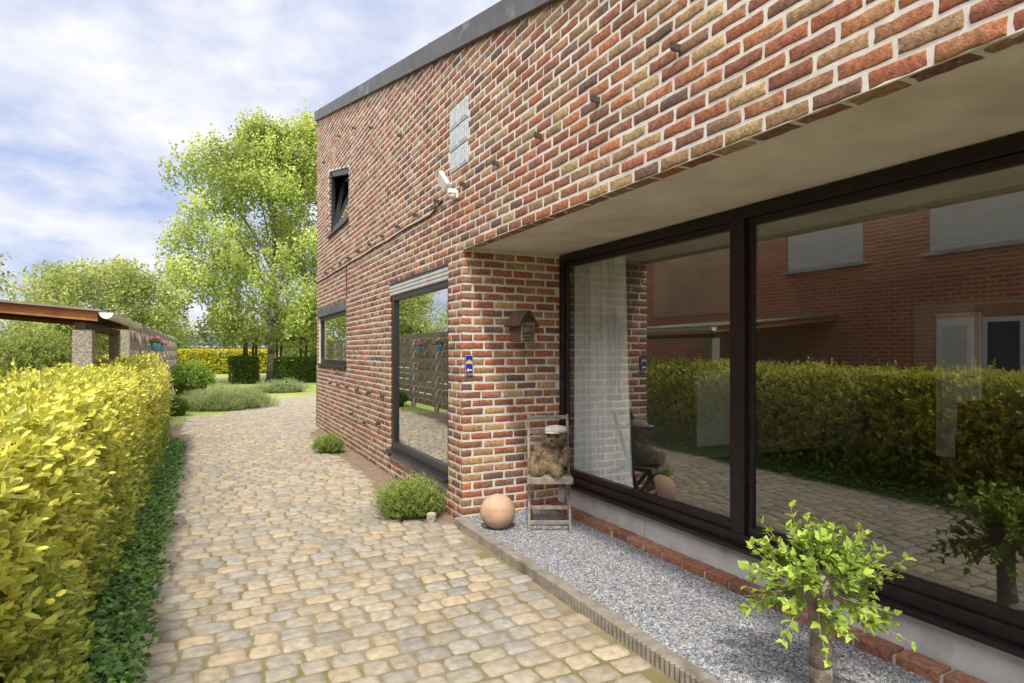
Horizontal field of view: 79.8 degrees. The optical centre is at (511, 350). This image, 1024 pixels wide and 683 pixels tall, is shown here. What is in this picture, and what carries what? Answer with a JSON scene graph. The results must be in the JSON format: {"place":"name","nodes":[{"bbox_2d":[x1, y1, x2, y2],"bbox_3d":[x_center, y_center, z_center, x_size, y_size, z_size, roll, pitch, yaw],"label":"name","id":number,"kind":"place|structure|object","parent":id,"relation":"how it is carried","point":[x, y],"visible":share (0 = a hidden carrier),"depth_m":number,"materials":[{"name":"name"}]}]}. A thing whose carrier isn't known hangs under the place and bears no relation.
{"place":"outdoors","nodes":[
{"label":"outdoors","id":0,"kind":"place"},
{"bbox_2d":[169,360,315,424],"bbox_3d":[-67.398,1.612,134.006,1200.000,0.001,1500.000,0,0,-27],"label":"lawn","id":1,"kind":"structure","parent":0,"point":[221,380],"depth_m":23.21,"materials":[{"name":"green plant"}]},
{"bbox_2d":[0,252,63,341],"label":"garden tree","id":2,"kind":"object","parent":1,"relation":"on","point":[2,280],"visible":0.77,"depth_m":19.32,"materials":[{"name":"green plant"}]},
{"bbox_2d":[0,323,71,381],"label":"rhododendron","id":3,"kind":"object","parent":1,"relation":"on","point":[38,354],"visible":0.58,"depth_m":15.25,"materials":[{"name":"green plant"}]},
{"bbox_2d":[0,296,76,358],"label":"garden tree","id":4,"kind":"object","parent":1,"relation":"on","point":[22,326],"visible":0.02,"depth_m":36.17,"materials":[{"name":"green plant"}]},
{"bbox_2d":[0,254,193,357],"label":"garden tree","id":5,"kind":"object","parent":1,"relation":"on","point":[129,285],"visible":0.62,"depth_m":24.91,"materials":[{"name":"green plant"}]},
{"bbox_2d":[121,318,177,394],"bbox_3d":[-10.526,0.540,18.481,0.120,2.120,20.000,0,0,-27],"label":"wooden fence","id":6,"kind":"object","parent":1,"relation":"on","point":[134,340],"visible":0.38,"depth_m":12.81,"materials":[{"name":"wood"}]},
{"bbox_2d":[146,336,162,350],"bbox_3d":[-7.371,-0.162,12.649,0.312,0.323,0.315,0,0,11],"label":"flower pot","id":7,"kind":"object","parent":6,"relation":"hanging from","point":[155,343],"visible":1,"depth_m":12.59,"materials":[{"name":"ceramic"}]},
{"bbox_2d":[157,337,167,351],"bbox_3d":[-8.069,-0.149,14.064,0.299,0.338,0.326,0,0,24],"label":"flower pot","id":8,"kind":"object","parent":6,"relation":"hanging from","point":[162,346],"visible":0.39,"depth_m":14.03,"materials":[{"name":"ceramic"}]},
{"bbox_2d":[136,307,203,352],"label":"garden tree","id":9,"kind":"object","parent":1,"relation":"on","point":[180,341],"visible":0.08,"depth_m":50.10,"materials":[{"name":"green plant"}]},
{"bbox_2d":[168,394,192,415],"bbox_3d":[-8.396,1.399,15.253,0.762,0.671,0.752,0,0,44],"label":"round shrub","id":10,"kind":"object","parent":1,"relation":"on","point":[181,409],"visible":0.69,"depth_m":15.17,"materials":[{"name":"green plant"}]},
{"bbox_2d":[170,360,217,395],"bbox_3d":[-11.868,1.069,22.568,1.842,1.533,1.806,0,0,-27],"label":"round shrub","id":11,"kind":"object","parent":1,"relation":"on","point":[188,377],"visible":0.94,"depth_m":22.18,"materials":[{"name":"green plant"}]},
{"bbox_2d":[177,348,267,373],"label":"golden hedge","id":12,"kind":"object","parent":1,"relation":"on","point":[216,363],"visible":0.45,"depth_m":42.76,"materials":[{"name":"yellow plant"}]},
{"bbox_2d":[173,382,279,411],"bbox_3d":[-8.043,1.426,17.099,2.967,1.160,2.401,0,0,-27],"label":"lavender bed","id":13,"kind":"object","parent":1,"relation":"on","point":[218,399],"visible":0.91,"depth_m":16.67,"materials":[{"name":"green plant"}]},
{"bbox_2d":[185,332,282,360],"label":"tree","id":14,"kind":"object","parent":1,"relation":"on","point":[239,347],"visible":0.01,"depth_m":72.80,"materials":[{"name":"plant"}]},
{"bbox_2d":[152,98,320,381],"bbox_3d":[-12.489,-5.932,32.051,11.221,15.073,11.618,0,0,-27],"label":"birch tree","id":15,"kind":"object","parent":1,"relation":"on","point":[287,155],"visible":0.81,"depth_m":29.79,"materials":[{"name":"green plant"}]},
{"bbox_2d":[227,355,260,383],"bbox_3d":[-13.393,0.902,30.585,1.526,1.414,1.925,0,0,-27],"label":"box hedge","id":16,"kind":"object","parent":1,"relation":"on","point":[245,370],"visible":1,"depth_m":29.89,"materials":[{"name":"green plant"}]},
{"bbox_2d":[243,336,313,360],"bbox_3d":[-13.049,0.400,33.846,3.700,2.400,3.000,0,0,-27],"label":"garden pergola","id":17,"kind":"object","parent":1,"relation":"on","point":[245,351],"visible":0.16,"depth_m":33.43,"materials":[{"name":"brown wood"}]},
{"bbox_2d":[248,377,315,392],"bbox_3d":[-9.000,1.453,23.988,2.694,0.919,1.843,0,0,-27],"label":"lavender bed","id":18,"kind":"object","parent":1,"relation":"on","point":[288,387],"visible":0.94,"depth_m":23.65,"materials":[{"name":"green plant"}]},
{"bbox_2d":[262,299,316,360],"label":"garden tree","id":19,"kind":"object","parent":1,"relation":"on","point":[287,352],"visible":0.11,"depth_m":58.00,"materials":[{"name":"green plant"}]},
{"bbox_2d":[273,356,316,382],"bbox_3d":[-11.081,0.956,31.738,2.448,1.450,1.922,0,0,-27],"label":"box hedge","id":20,"kind":"object","parent":1,"relation":"on","point":[298,369],"visible":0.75,"depth_m":31.00,"materials":[{"name":"green plant"}]},
{"bbox_2d":[314,0,1023,682],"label":"brick house","id":21,"kind":"structure","parent":1,"relation":"on","point":[750,264],"depth_m":5.44,"materials":[{"name":"brick"}]},
{"bbox_2d":[317,300,346,368],"bbox_3d":[-3.377,-0.278,11.532,0.150,1.147,2.840,0,0,-27],"label":"window","id":22,"kind":"structure","parent":21,"relation":"in","point":[333,317],"depth_m":11.52,"materials":[{"name":"clear glass"}]},
{"bbox_2d":[326,168,348,238],"bbox_3d":[-2.984,-2.786,10.963,0.340,1.272,1.850,0,0,-27],"label":"window","id":23,"kind":"structure","parent":21,"relation":"in","point":[339,218],"depth_m":11.39,"materials":[{"name":"black glass"}]},
{"bbox_2d":[386,264,447,482],"bbox_3d":[-1.075,0.217,6.951,0.155,2.137,2.145,0,0,-27],"label":"window","id":24,"kind":"structure","parent":21,"relation":"in","point":[419,304],"depth_m":6.89,"materials":[{"name":"clear glass"}]},
{"bbox_2d":[437,171,457,199],"bbox_3d":[-0.599,-1.553,5.744,0.160,0.285,0.262,0,0,-27],"label":"floodlight","id":25,"kind":"object","parent":21,"relation":"attached to","point":[445,184],"visible":1,"depth_m":5.72,"materials":[{"name":"white plastic"}]},
{"bbox_2d":[450,95,468,174],"bbox_3d":[-0.465,-2.015,5.749,0.105,0.630,0.470,0,0,-27],"label":"glass block window","id":26,"kind":"structure","parent":21,"relation":"in","point":[459,115],"depth_m":5.67,"materials":[{"name":"white glass"}]},
{"bbox_2d":[465,355,472,373],"bbox_3d":[-0.398,0.128,5.659,0.080,0.175,0.016,0,0,-27],"label":"wayfinding sign","id":27,"kind":"object","parent":21,"relation":"attached to","point":[468,364],"visible":1,"depth_m":5.65,"materials":[{"name":"blue metal"}]},
{"bbox_2d":[504,310,539,341],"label":"insect house","id":28,"kind":"structure","parent":21,"relation":"attached to","point":[522,324],"depth_m":5.73,"materials":[{"name":"brown wood"}]},
{"bbox_2d":[559,133,1023,658],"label":"window","id":29,"kind":"structure","parent":21,"relation":"in","point":[989,623],"depth_m":3.99,"materials":[{"name":"black metal"}]},
{"bbox_2d":[936,312,981,457],"bbox_3d":[5.258,0.410,7.228,0.090,1.719,0.470,0,0,-27],"label":"interior door","id":30,"kind":"structure","parent":21,"relation":"in","point":[958,335],"depth_m":7.24,"materials":[{"name":"white plastic"}]},
{"bbox_2d":[0,0,500,337],"label":"sky","id":31,"kind":"structure","parent":0,"point":[93,93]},
{"bbox_2d":[70,424,453,682],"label":"soil","id":32,"kind":"structure","parent":0,"point":[372,472],"depth_m":7.95,"materials":[{"name":"brown soil"}]},
{"bbox_2d":[0,299,141,372],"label":"carport","id":33,"kind":"object","parent":32,"relation":"on","point":[88,323],"visible":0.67,"depth_m":6.18,"materials":[{"name":"brown wood"}]},
{"bbox_2d":[0,348,178,682],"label":"privet hedge","id":34,"kind":"object","parent":32,"relation":"on","point":[80,450],"visible":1,"depth_m":2.73,"materials":[{"name":"yellow plant"}]},
{"bbox_2d":[68,435,189,682],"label":"ivy ground cover","id":35,"kind":"object","parent":32,"relation":"on","point":[124,627],"visible":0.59,"depth_m":3.92,"materials":[{"name":"green plant"}]},
{"bbox_2d":[309,429,347,453],"bbox_3d":[-2.890,1.479,9.622,0.608,0.493,0.538,0,0,-27],"label":"heather shrub","id":36,"kind":"object","parent":32,"relation":"on","point":[330,445],"visible":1,"depth_m":9.53,"materials":[{"name":"green plant"}]},
{"bbox_2d":[369,469,448,520],"bbox_3d":[-0.974,1.452,5.926,0.828,0.606,0.706,0,0,-27],"label":"heather shrub","id":37,"kind":"object","parent":32,"relation":"on","point":[409,503],"visible":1,"depth_m":5.79,"materials":[{"name":"green plant"}]},
{"bbox_2d":[454,517,721,682],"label":"garden edging","id":38,"kind":"object","parent":32,"relation":"on","point":[676,667],"visible":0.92,"depth_m":3.58,"materials":[{"name":"concrete"}]},
{"bbox_2d":[112,395,677,682],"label":"cobbled path","id":39,"kind":"structure","parent":0,"point":[200,644],"depth_m":4.08,"materials":[{"name":"stone"}]},
{"bbox_2d":[426,512,435,522],"bbox_3d":[-0.747,1.551,5.669,0.092,0.098,0.090,0,0,-27],"label":"concrete stub","id":40,"kind":"object","parent":39,"relation":"on","point":[431,517],"visible":0.95,"depth_m":5.63,"materials":[{"name":"beige concrete"}]},
{"bbox_2d":[466,509,934,682],"bbox_3d":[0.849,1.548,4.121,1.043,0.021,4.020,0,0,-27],"label":"gravel","id":41,"kind":"structure","parent":0,"point":[591,580],"depth_m":3.64,"materials":[{"name":"grey gravel"}]},
{"bbox_2d":[480,494,514,528],"bbox_3d":[-0.124,1.401,5.344,0.307,0.298,0.307,0,0,-27],"label":"ceramic ball","id":42,"kind":"object","parent":41,"relation":"on","point":[497,511],"visible":1,"depth_m":5.24,"materials":[{"name":"ceramic"}]},
{"bbox_2d":[527,414,572,531],"bbox_3d":[0.323,1.061,5.368,0.390,0.980,0.411,0,0,0],"label":"folding chair","id":43,"kind":"object","parent":41,"relation":"on","point":[566,478],"visible":0.93,"depth_m":5.29,"materials":[{"name":"grey wood"}]},
{"bbox_2d":[525,425,570,478],"bbox_3d":[0.318,0.876,5.305,0.406,0.455,0.375,0,0,11],"label":"straw bear","id":44,"kind":"object","parent":43,"relation":"on","point":[552,458],"visible":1,"depth_m":5.29},
{"bbox_2d":[736,500,916,682],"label":"grafted tree","id":45,"kind":"object","parent":41,"relation":"on","point":[817,586],"visible":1,"depth_m":2.64,"materials":[{"name":"green plant"}]}
]}

